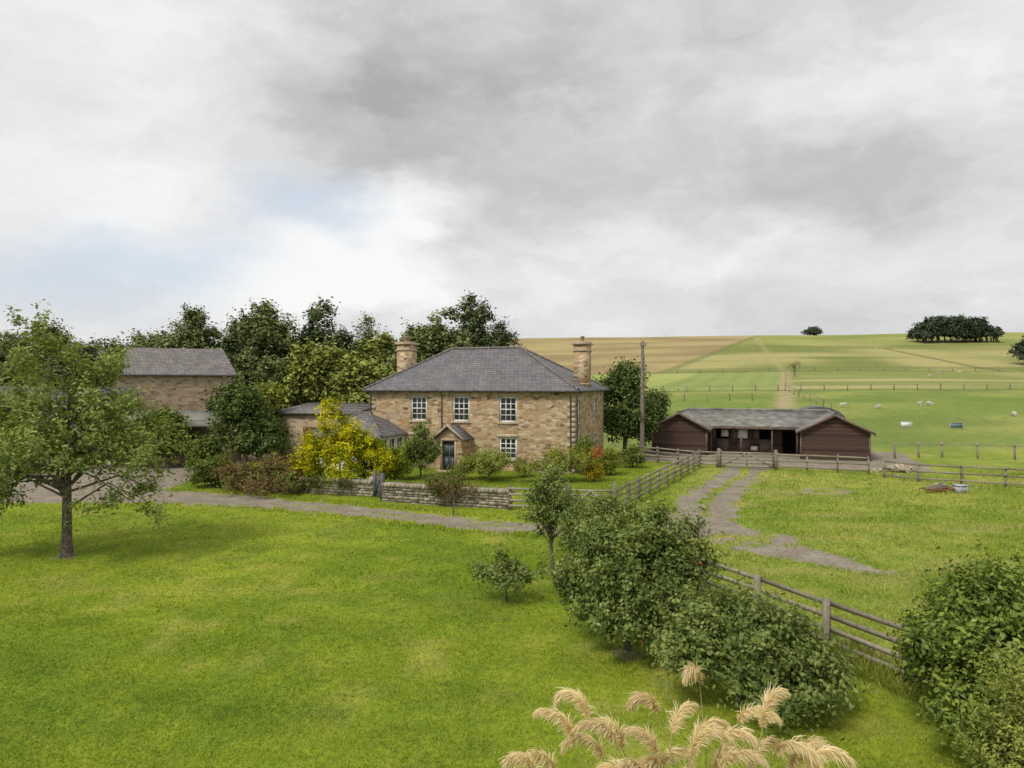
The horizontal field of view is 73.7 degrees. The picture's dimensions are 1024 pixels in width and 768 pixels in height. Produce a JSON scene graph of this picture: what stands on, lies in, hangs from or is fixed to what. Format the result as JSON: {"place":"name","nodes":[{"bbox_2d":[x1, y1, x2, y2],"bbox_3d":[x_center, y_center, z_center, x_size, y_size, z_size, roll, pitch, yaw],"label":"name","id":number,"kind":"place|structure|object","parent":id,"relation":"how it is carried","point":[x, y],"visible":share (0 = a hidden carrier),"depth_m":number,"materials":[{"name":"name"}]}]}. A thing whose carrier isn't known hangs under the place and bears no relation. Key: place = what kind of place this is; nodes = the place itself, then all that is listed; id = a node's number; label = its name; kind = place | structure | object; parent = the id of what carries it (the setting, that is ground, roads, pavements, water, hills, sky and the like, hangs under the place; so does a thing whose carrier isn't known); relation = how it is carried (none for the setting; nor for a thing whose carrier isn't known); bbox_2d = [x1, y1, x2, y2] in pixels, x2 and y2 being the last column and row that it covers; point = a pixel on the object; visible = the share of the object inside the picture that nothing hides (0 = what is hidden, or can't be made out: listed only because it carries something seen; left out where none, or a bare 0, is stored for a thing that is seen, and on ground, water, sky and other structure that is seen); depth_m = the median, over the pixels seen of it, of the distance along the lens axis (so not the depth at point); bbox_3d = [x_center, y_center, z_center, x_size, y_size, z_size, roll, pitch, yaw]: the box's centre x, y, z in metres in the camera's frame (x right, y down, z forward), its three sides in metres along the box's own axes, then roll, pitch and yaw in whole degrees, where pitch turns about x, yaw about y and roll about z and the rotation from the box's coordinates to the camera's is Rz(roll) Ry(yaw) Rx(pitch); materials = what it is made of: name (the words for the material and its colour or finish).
{"place":"outdoors","nodes":[
{"label":"outdoors","id":0,"kind":"place"},
{"bbox_2d":[0,332,1023,767],"bbox_3d":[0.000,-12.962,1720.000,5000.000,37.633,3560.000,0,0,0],"label":"ground","id":1,"kind":"structure","parent":0,"point":[700,366],"depth_m":20.39,"materials":[{"name":"green plant"}]},
{"bbox_2d":[0,326,30,346],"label":"background tree","id":2,"kind":"object","parent":1,"relation":"on","point":[9,335],"visible":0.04,"depth_m":94.40,"materials":[{"name":"green plant"}]},
{"bbox_2d":[0,338,49,385],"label":"background tree","id":3,"kind":"object","parent":1,"relation":"on","point":[3,356],"visible":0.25,"depth_m":74.37,"materials":[{"name":"green plant"}]},
{"bbox_2d":[0,396,78,470],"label":"garden tree","id":4,"kind":"object","parent":1,"relation":"on","point":[50,410],"visible":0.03,"depth_m":45.34,"materials":[{"name":"green plant"}]},
{"bbox_2d":[4,315,85,371],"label":"background tree","id":5,"kind":"object","parent":1,"relation":"on","point":[54,329],"visible":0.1,"depth_m":90.28,"materials":[{"name":"green plant"}]},
{"bbox_2d":[19,333,114,385],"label":"background tree","id":6,"kind":"object","parent":1,"relation":"on","point":[90,350],"visible":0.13,"depth_m":70.17,"materials":[{"name":"green plant"}]},
{"bbox_2d":[0,386,138,463],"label":"stone barn","id":7,"kind":"structure","parent":1,"relation":"on","point":[112,388],"depth_m":53.49,"materials":[{"name":"stone"}]},
{"bbox_2d":[0,299,194,557],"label":"walnut tree","id":8,"kind":"object","parent":1,"relation":"on","point":[69,430],"visible":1,"depth_m":22.73,"materials":[{"name":"green plant"}]},
{"bbox_2d":[103,328,176,360],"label":"background tree","id":9,"kind":"object","parent":1,"relation":"on","point":[138,341],"visible":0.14,"depth_m":93.15,"materials":[{"name":"green plant"}]},
{"bbox_2d":[141,402,201,467],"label":"garden tree","id":10,"kind":"object","parent":1,"relation":"on","point":[178,418],"visible":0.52,"depth_m":47.29,"materials":[{"name":"green plant"}]},
{"bbox_2d":[112,348,236,409],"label":"stone barn","id":11,"kind":"structure","parent":1,"relation":"on","point":[175,378],"depth_m":58.78,"materials":[{"name":"stone"}]},
{"bbox_2d":[114,410,241,466],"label":"open shed","id":12,"kind":"structure","parent":1,"relation":"on","point":[199,418],"depth_m":49.95,"materials":[{"name":"wood"}]},
{"bbox_2d":[148,325,228,356],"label":"background tree","id":13,"kind":"object","parent":1,"relation":"on","point":[188,341],"visible":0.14,"depth_m":77.28,"materials":[{"name":"green plant"}]},
{"bbox_2d":[162,300,231,352],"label":"background tree","id":14,"kind":"object","parent":1,"relation":"on","point":[194,320],"visible":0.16,"depth_m":90.99,"materials":[{"name":"green plant"}]},
{"bbox_2d":[179,431,228,471],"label":"laurel bush","id":15,"kind":"object","parent":1,"relation":"on","point":[201,447],"visible":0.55,"depth_m":42.98,"materials":[{"name":"green plant"}]},
{"bbox_2d":[182,451,236,487],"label":"laurel bush","id":16,"kind":"object","parent":1,"relation":"on","point":[205,475],"visible":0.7,"depth_m":37.80,"materials":[{"name":"green plant"}]},
{"bbox_2d":[218,315,268,377],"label":"background tree","id":17,"kind":"object","parent":1,"relation":"on","point":[227,342],"visible":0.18,"depth_m":80.19,"materials":[{"name":"green plant"}]},
{"bbox_2d":[199,372,298,466],"bbox_3d":[-16.546,2.606,42.542,6.151,6.705,5.724,0,0,0],"label":"holly tree","id":18,"kind":"object","parent":1,"relation":"on","point":[243,409],"visible":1,"depth_m":41.35,"materials":[{"name":"green plant"}]},
{"bbox_2d":[234,378,285,460],"bbox_3d":[-19.340,2.752,51.738,3.878,6.405,4.605,0,0,27],"label":"garden tree","id":19,"kind":"object","parent":1,"relation":"on","point":[273,392],"visible":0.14,"depth_m":52.03,"materials":[{"name":"green plant"}]},
{"bbox_2d":[222,297,305,387],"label":"background tree","id":20,"kind":"object","parent":1,"relation":"on","point":[264,333],"visible":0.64,"depth_m":74.57,"materials":[{"name":"green plant"}]},
{"bbox_2d":[208,447,326,496],"bbox_3d":[-13.288,4.699,36.722,6.780,2.505,5.015,0,0,31],"label":"copper hedge","id":21,"kind":"object","parent":1,"relation":"on","point":[271,466],"visible":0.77,"depth_m":36.47,"materials":[{"name":"brown plant"}]},
{"bbox_2d":[247,353,309,414],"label":"garden tree","id":22,"kind":"object","parent":1,"relation":"on","point":[270,370],"visible":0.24,"depth_m":62.38,"materials":[{"name":"green plant"}]},
{"bbox_2d":[209,465,351,492],"bbox_3d":[-12.383,5.056,37.012,8.871,1.561,3.536,0,0,22],"label":"ivy on wall","id":23,"kind":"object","parent":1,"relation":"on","point":[311,483],"visible":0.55,"depth_m":35.78,"materials":[{"name":"green plant"}]},
{"bbox_2d":[224,473,377,496],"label":"garden stone wall","id":24,"kind":"structure","parent":1,"relation":"on","point":[361,487],"depth_m":35.70,"materials":[{"name":"stone"}]},
{"bbox_2d":[269,336,361,408],"bbox_3d":[-17.709,0.740,63.151,9.593,10.309,9.286,0,0,0],"label":"background tree","id":25,"kind":"object","parent":1,"relation":"on","point":[307,370],"visible":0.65,"depth_m":60.79,"materials":[{"name":"green plant"}]},
{"bbox_2d":[274,403,369,459],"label":"stone outbuilding","id":26,"kind":"structure","parent":1,"relation":"on","point":[301,417],"depth_m":52.21,"materials":[{"name":"stone"}]},
{"bbox_2d":[303,427,316,458],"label":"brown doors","id":27,"kind":"structure","parent":26,"relation":"in","point":[313,428],"depth_m":51.78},
{"bbox_2d":[296,296,348,349],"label":"background tree","id":28,"kind":"object","parent":1,"relation":"on","point":[313,333],"visible":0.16,"depth_m":79.08,"materials":[{"name":"green plant"}]},
{"bbox_2d":[313,324,372,353],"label":"background tree","id":29,"kind":"object","parent":1,"relation":"on","point":[342,338],"visible":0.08,"depth_m":74.72,"materials":[{"name":"green plant"}]},
{"bbox_2d":[287,393,400,479],"bbox_3d":[-8.981,3.207,37.061,5.858,5.490,5.024,0,0,37],"label":"shrub","id":30,"kind":"object","parent":1,"relation":"on","point":[317,452],"visible":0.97,"depth_m":36.29,"materials":[{"name":"plant"}]},
{"bbox_2d":[317,347,396,411],"bbox_3d":[-13.135,1.288,59.897,7.751,9.328,7.721,0,0,-17],"label":"background tree","id":31,"kind":"object","parent":1,"relation":"on","point":[356,378],"visible":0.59,"depth_m":58.61,"materials":[{"name":"green plant"}]},
{"bbox_2d":[343,311,383,358],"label":"garden tree","id":32,"kind":"object","parent":1,"relation":"on","point":[368,330],"visible":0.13,"depth_m":73.61,"materials":[{"name":"green plant"}]},
{"bbox_2d":[353,326,397,371],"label":"background tree","id":33,"kind":"object","parent":1,"relation":"on","point":[382,340],"visible":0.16,"depth_m":69.09,"materials":[{"name":"green plant"}]},
{"bbox_2d":[369,472,385,494],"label":"gate","id":34,"kind":"structure","parent":1,"relation":"on","point":[371,477],"depth_m":35.55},
{"bbox_2d":[373,470,384,500],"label":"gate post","id":35,"kind":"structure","parent":1,"relation":"on","point":[378,482],"depth_m":34.55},
{"bbox_2d":[353,435,412,481],"bbox_3d":[-7.222,4.391,38.122,3.452,3.122,2.958,0,0,0],"label":"shrub","id":36,"kind":"object","parent":1,"relation":"on","point":[402,466],"visible":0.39,"depth_m":37.92,"materials":[{"name":"green plant"}]},
{"bbox_2d":[375,328,432,373],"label":"background tree","id":37,"kind":"object","parent":1,"relation":"on","point":[422,351],"visible":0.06,"depth_m":65.09,"materials":[{"name":"green plant"}]},
{"bbox_2d":[394,443,415,479],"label":"garden shrub","id":38,"kind":"object","parent":1,"relation":"on","point":[410,469],"visible":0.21,"depth_m":41.23,"materials":[{"name":"green plant"}]},
{"bbox_2d":[395,317,430,344],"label":"background tree","id":39,"kind":"object","parent":1,"relation":"on","point":[411,327],"visible":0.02,"depth_m":79.10,"materials":[{"name":"green plant"}]},
{"bbox_2d":[398,419,444,478],"bbox_3d":[-5.550,3.993,42.084,3.390,3.921,3.207,0,0,0],"label":"garden shrub","id":40,"kind":"object","parent":1,"relation":"on","point":[421,451],"visible":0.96,"depth_m":41.52,"materials":[{"name":"green plant"}]},
{"bbox_2d":[410,304,473,358],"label":"background tree","id":41,"kind":"object","parent":1,"relation":"on","point":[440,334],"visible":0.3,"depth_m":75.08,"materials":[{"name":"green plant"}]},
{"bbox_2d":[421,463,472,505],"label":"cotoneaster bush","id":42,"kind":"object","parent":1,"relation":"on","point":[438,479],"visible":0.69,"depth_m":32.33,"materials":[{"name":"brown plant"}]},
{"bbox_2d":[382,482,514,508],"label":"garden stone wall","id":43,"kind":"structure","parent":1,"relation":"on","point":[485,497],"depth_m":32.57,"materials":[{"name":"stone"}]},
{"bbox_2d":[447,488,456,515],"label":"sapling","id":44,"kind":"object","parent":1,"relation":"on","point":[453,495],"visible":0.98,"depth_m":30.05,"materials":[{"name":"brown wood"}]},
{"bbox_2d":[423,468,484,506],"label":"cotoneaster bush","id":45,"kind":"object","parent":1,"relation":"on","point":[441,492],"visible":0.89,"depth_m":31.93,"materials":[{"name":"orange plant"}]},
{"bbox_2d":[307,336,609,473],"bbox_3d":[-3.255,1.175,49.568,18.382,9.650,13.166,0,0,19],"label":"stone farmhouse","id":46,"kind":"object","parent":1,"relation":"on","point":[518,400],"visible":0.8,"depth_m":46.79,"materials":[{"name":"stone"}]},
{"bbox_2d":[411,396,426,420],"bbox_3d":[-6.489,1.700,47.847,1.240,1.700,0.070,0,0,20],"label":"front window frame","id":47,"kind":"structure","parent":46,"relation":"in","point":[412,397],"depth_m":47.86,"materials":[{"name":"white paint"}]},
{"bbox_2d":[413,398,425,418],"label":"front window glass","id":48,"kind":"structure","parent":46,"relation":"in","point":[414,399],"depth_m":47.86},
{"bbox_2d":[443,441,453,469],"bbox_3d":[-4.152,4.770,45.431,0.900,1.980,0.065,0,0,19],"label":"front door","id":49,"kind":"structure","parent":46,"relation":"in","point":[448,455],"depth_m":45.43,"materials":[{"name":"paint"}]},
{"bbox_2d":[453,396,468,420],"bbox_3d":[-3.454,1.700,46.772,1.240,1.700,0.070,0,0,19],"label":"front window frame","id":50,"kind":"structure","parent":46,"relation":"in","point":[454,397],"depth_m":46.81,"materials":[{"name":"white paint"}]},
{"bbox_2d":[455,398,467,419],"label":"front window glass","id":51,"kind":"structure","parent":46,"relation":"in","point":[462,400],"depth_m":46.78,"materials":[{"name":"glass"}]},
{"bbox_2d":[500,397,516,421],"bbox_3d":[-0.239,1.700,45.634,1.240,1.700,0.070,0,0,19],"label":"front window frame","id":52,"kind":"structure","parent":46,"relation":"in","point":[510,403],"depth_m":45.57,"materials":[{"name":"white paint"}]},
{"bbox_2d":[501,398,515,420],"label":"front window glass","id":53,"kind":"structure","parent":46,"relation":"in","point":[505,414],"depth_m":45.65,"materials":[{"name":"glass"}]},
{"bbox_2d":[500,437,516,458],"bbox_3d":[-0.239,4.300,45.634,1.240,1.440,0.070,0,0,19],"label":"front window frame","id":54,"kind":"structure","parent":46,"relation":"in","point":[510,443],"depth_m":45.57,"materials":[{"name":"white paint"}]},
{"bbox_2d":[501,439,515,457],"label":"front window glass","id":55,"kind":"structure","parent":46,"relation":"in","point":[502,440],"depth_m":45.63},
{"bbox_2d":[440,333,477,350],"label":"background tree","id":56,"kind":"object","parent":1,"relation":"on","point":[458,343],"visible":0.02,"depth_m":69.04,"materials":[{"name":"green plant"}]},
{"bbox_2d":[447,454,474,479],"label":"garden shrub","id":57,"kind":"object","parent":1,"relation":"on","point":[460,465],"visible":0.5,"depth_m":41.10,"materials":[{"name":"green plant"}]},
{"bbox_2d":[454,290,510,346],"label":"background tree","id":58,"kind":"object","parent":1,"relation":"on","point":[475,321],"visible":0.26,"depth_m":81.09,"materials":[{"name":"green plant"}]},
{"bbox_2d":[461,441,514,480],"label":"garden shrub","id":59,"kind":"object","parent":1,"relation":"on","point":[485,460],"visible":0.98,"depth_m":40.60,"materials":[{"name":"green plant"}]},
{"bbox_2d":[478,315,522,346],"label":"garden tree","id":60,"kind":"object","parent":1,"relation":"on","point":[503,336],"visible":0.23,"depth_m":78.59,"materials":[{"name":"green plant"}]},
{"bbox_2d":[467,541,548,602],"bbox_3d":[-0.110,5.064,18.094,2.207,1.774,1.534,0,0,0],"label":"young fruit bush","id":61,"kind":"object","parent":1,"relation":"on","point":[498,577],"visible":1,"depth_m":17.94,"materials":[{"name":"green plant"}]},
{"bbox_2d":[510,454,531,476],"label":"garden shrub","id":62,"kind":"object","parent":1,"relation":"on","point":[516,463],"visible":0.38,"depth_m":42.53,"materials":[{"name":"green plant"}]},
{"bbox_2d":[508,485,565,509],"bbox_3d":[1.141,5.371,31.082,2.664,1.458,0.159,0,0,9],"label":"garden fence","id":63,"kind":"object","parent":1,"relation":"on","point":[510,488],"visible":0.31,"depth_m":31.16,"materials":[{"name":"grey wood"}]},
{"bbox_2d":[513,457,592,567],"bbox_3d":[1.362,4.089,21.265,2.701,3.729,1.885,0,0,0],"label":"apple tree","id":64,"kind":"object","parent":1,"relation":"on","point":[556,501],"visible":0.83,"depth_m":21.00,"materials":[{"name":"green plant"}]},
{"bbox_2d":[510,438,603,481],"bbox_3d":[2.693,4.533,40.768,5.626,2.838,3.522,0,0,0],"label":"rose bush","id":65,"kind":"object","parent":1,"relation":"on","point":[573,458],"visible":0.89,"depth_m":40.23,"materials":[{"name":"green plant"}]},
{"bbox_2d":[568,432,601,474],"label":"garden shrub","id":66,"kind":"object","parent":1,"relation":"on","point":[582,445],"visible":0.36,"depth_m":42.95,"materials":[{"name":"green plant"}]},
{"bbox_2d":[565,482,616,510],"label":"garden gate","id":67,"kind":"structure","parent":1,"relation":"on","point":[590,491],"depth_m":30.72,"materials":[{"name":"grey wood"}]},
{"bbox_2d":[582,457,607,480],"bbox_3d":[4.947,5.149,40.741,1.666,1.604,1.632,0,0,0],"label":"golden euonymus","id":68,"kind":"object","parent":1,"relation":"on","point":[595,473],"visible":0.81,"depth_m":40.53,"materials":[{"name":"yellow plant"}]},
{"bbox_2d":[591,443,602,458],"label":"red flowering plant","id":69,"kind":"object","parent":1,"relation":"on","point":[600,450],"visible":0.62,"depth_m":42.10,"materials":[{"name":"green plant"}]},
{"bbox_2d":[548,482,666,559],"bbox_3d":[2.788,4.356,19.395,3.532,3.191,2.712,0,0,0],"label":"apple tree","id":70,"kind":"object","parent":1,"relation":"on","point":[597,506],"visible":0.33,"depth_m":19.20,"materials":[{"name":"green plant"}]},
{"bbox_2d":[596,442,626,474],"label":"garden shrub","id":71,"kind":"object","parent":1,"relation":"on","point":[611,464],"visible":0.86,"depth_m":43.25,"materials":[{"name":"green plant"}]},
{"bbox_2d":[592,353,663,456],"bbox_3d":[8.791,1.533,54.548,6.911,8.855,6.244,0,0,0],"label":"bay tree","id":72,"kind":"object","parent":1,"relation":"on","point":[622,395],"visible":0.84,"depth_m":53.34,"materials":[{"name":"green plant"}]},
{"bbox_2d":[536,488,731,656],"bbox_3d":[2.730,4.134,14.754,4.435,3.639,3.308,0,0,0],"label":"apple tree","id":73,"kind":"object","parent":1,"relation":"on","point":[609,571],"visible":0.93,"depth_m":14.57,"materials":[{"name":"green plant"}]},
{"bbox_2d":[618,443,649,467],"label":"garden shrub","id":74,"kind":"object","parent":1,"relation":"on","point":[635,456],"visible":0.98,"depth_m":47.10,"materials":[{"name":"green plant"}]},
{"bbox_2d":[640,341,645,453],"bbox_3d":[10.050,1.500,52.496,0.500,9.601,0.329,0,0,0],"label":"telegraph pole","id":75,"kind":"object","parent":1,"relation":"on","point":[642,410],"visible":0.9,"depth_m":52.40,"materials":[{"name":"brown wood"}]},
{"bbox_2d":[637,386,678,446],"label":"bay tree","id":76,"kind":"object","parent":1,"relation":"on","point":[659,397],"visible":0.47,"depth_m":58.20,"materials":[{"name":"green plant"}]},
{"bbox_2d":[616,450,700,504],"bbox_3d":[8.843,5.350,39.198,0.254,1.499,19.315,0,0,26],"label":"garden fence","id":77,"kind":"object","parent":1,"relation":"on","point":[648,480],"visible":0.87,"depth_m":37.56,"materials":[{"name":"brown wood"}]},
{"bbox_2d":[638,445,717,467],"bbox_3d":[11.767,5.350,49.307,6.446,1.500,0.571,0,0,43],"label":"stable fence","id":78,"kind":"object","parent":1,"relation":"on","point":[677,454],"visible":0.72,"depth_m":48.98,"materials":[{"name":"brown wood"}]},
{"bbox_2d":[645,393,752,400],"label":"field fence","id":79,"kind":"object","parent":1,"relation":"on","point":[729,396],"visible":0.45,"depth_m":107.60,"materials":[{"name":"brown wood"}]},
{"bbox_2d":[717,448,776,469],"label":"field gate","id":80,"kind":"structure","parent":1,"relation":"on","point":[773,460],"depth_m":46.64,"materials":[{"name":"grey wood"}]},
{"bbox_2d":[643,567,878,740],"bbox_3d":[4.346,4.701,12.237,3.739,2.504,3.012,0,0,34],"label":"shrub","id":81,"kind":"object","parent":1,"relation":"on","point":[764,646],"visible":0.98,"depth_m":11.81,"materials":[{"name":"green plant"}]},
{"bbox_2d":[651,408,875,460],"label":"timber stable block","id":82,"kind":"structure","parent":1,"relation":"on","point":[827,432],"depth_m":56.61,"materials":[{"name":"brown wood"}]},
{"bbox_2d":[710,426,797,454],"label":"doors and posts","id":83,"kind":"structure","parent":82,"relation":"in","point":[742,444],"depth_m":57.40,"materials":[{"name":"wood"}]},
{"bbox_2d":[621,524,962,691],"bbox_3d":[5.419,5.339,18.007,0.607,1.522,15.024,0,0,-21],"label":"paddock fence","id":84,"kind":"object","parent":1,"relation":"on","point":[825,612],"visible":0.16,"depth_m":14.60,"materials":[{"name":"brown wood"}]},
{"bbox_2d":[788,360,800,376],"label":"bare tree","id":85,"kind":"object","parent":1,"relation":"on","point":[792,365],"visible":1,"depth_m":183.16,"materials":[{"name":"orange plant"}]},
{"bbox_2d":[785,369,831,407],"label":"field fence","id":86,"kind":"object","parent":1,"relation":"on","point":[804,392],"visible":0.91,"depth_m":110.94,"materials":[{"name":"brown wood"}]},
{"bbox_2d":[799,326,822,334],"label":"hawthorn tree","id":87,"kind":"object","parent":1,"relation":"on","point":[815,330],"visible":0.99,"depth_m":385.35,"materials":[{"name":"green plant"}]},
{"bbox_2d":[799,406,844,417],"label":"hay stack tarpaulin","id":88,"kind":"object","parent":1,"relation":"on","point":[822,407],"visible":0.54,"depth_m":70.92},
{"bbox_2d":[777,452,869,474],"bbox_3d":[20.392,5.346,44.885,5.585,1.509,0.164,0,0,24],"label":"stable fence","id":89,"kind":"object","parent":1,"relation":"on","point":[837,469],"visible":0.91,"depth_m":44.73,"materials":[{"name":"brown wood"}]},
{"bbox_2d":[663,383,1010,391],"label":"field fence","id":90,"kind":"object","parent":1,"relation":"on","point":[800,385],"visible":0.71,"depth_m":130.14,"materials":[{"name":"brown wood"}]},
{"bbox_2d":[680,367,1022,371],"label":"field fence","id":91,"kind":"object","parent":1,"relation":"on","point":[905,368],"visible":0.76,"depth_m":207.98,"materials":[{"name":"brown wood"}]},
{"bbox_2d":[873,463,921,472],"bbox_3d":[25.402,5.548,45.355,3.182,0.748,2.254,0,0,0],"label":"rubble pile","id":92,"kind":"object","parent":1,"relation":"on","point":[899,466],"visible":0.73,"depth_m":44.95,"materials":[{"name":"stone"}]},
{"bbox_2d":[899,422,913,427],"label":"horse jump","id":93,"kind":"object","parent":1,"relation":"on","point":[906,424],"visible":1,"depth_m":76.97,"materials":[{"name":"white paint"}]},
{"bbox_2d":[919,483,954,493],"bbox_3d":[23.070,5.593,36.652,2.655,0.415,0.855,0,0,-17],"label":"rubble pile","id":94,"kind":"object","parent":1,"relation":"on","point":[938,486],"visible":0.91,"depth_m":36.36,"materials":[{"name":"grey stone"}]},
{"bbox_2d":[882,539,1023,767],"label":"laurel shrub","id":95,"kind":"object","parent":1,"relation":"on","point":[982,611],"visible":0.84,"depth_m":10.43,"materials":[{"name":"green plant"}]},
{"bbox_2d":[882,460,1023,486],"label":"paddock fence","id":96,"kind":"object","parent":1,"relation":"on","point":[961,473],"visible":0.88,"depth_m":39.36,"materials":[{"name":"brown wood"}]},
{"bbox_2d":[905,313,1004,342],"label":"trees","id":97,"kind":"object","parent":1,"relation":"on","point":[962,327],"visible":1,"depth_m":324.90,"materials":[{"name":"green plant"}]},
{"bbox_2d":[949,422,962,428],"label":"horse jump","id":98,"kind":"object","parent":1,"relation":"on","point":[956,425],"visible":1,"depth_m":75.98,"materials":[{"name":"blue paint"}]},
{"bbox_2d":[893,442,1023,459],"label":"paddock fence","id":99,"kind":"object","parent":1,"relation":"on","point":[941,444],"visible":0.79,"depth_m":53.45,"materials":[{"name":"brown wood"}]},
{"bbox_2d":[951,484,969,492],"bbox_3d":[23.900,5.595,36.400,0.680,0.460,0.530,0,0,-11],"label":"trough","id":100,"kind":"object","parent":1,"relation":"on","point":[961,488],"visible":0.93,"depth_m":36.20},
{"bbox_2d":[947,637,1023,767],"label":"shrub","id":101,"kind":"object","parent":1,"relation":"on","point":[1017,744],"visible":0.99,"depth_m":9.07,"materials":[{"name":"green plant"}]},
{"bbox_2d":[1001,335,1023,360],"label":"background tree","id":102,"kind":"object","parent":1,"relation":"on","point":[1018,351],"visible":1,"depth_m":233.09,"materials":[{"name":"green plant"}]},
{"bbox_2d":[0,469,1023,767],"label":"grass","id":103,"kind":"structure","parent":0,"point":[888,679],"depth_m":17.40,"materials":[{"name":"green"}]},
{"bbox_2d":[0,0,1023,356],"label":"sky","id":104,"kind":"structure","parent":0,"point":[587,168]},
{"bbox_2d":[498,659,858,767],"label":"plume grass","id":105,"kind":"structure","parent":0,"point":[815,751],"depth_m":6.47,"materials":[{"name":"beige plant"}]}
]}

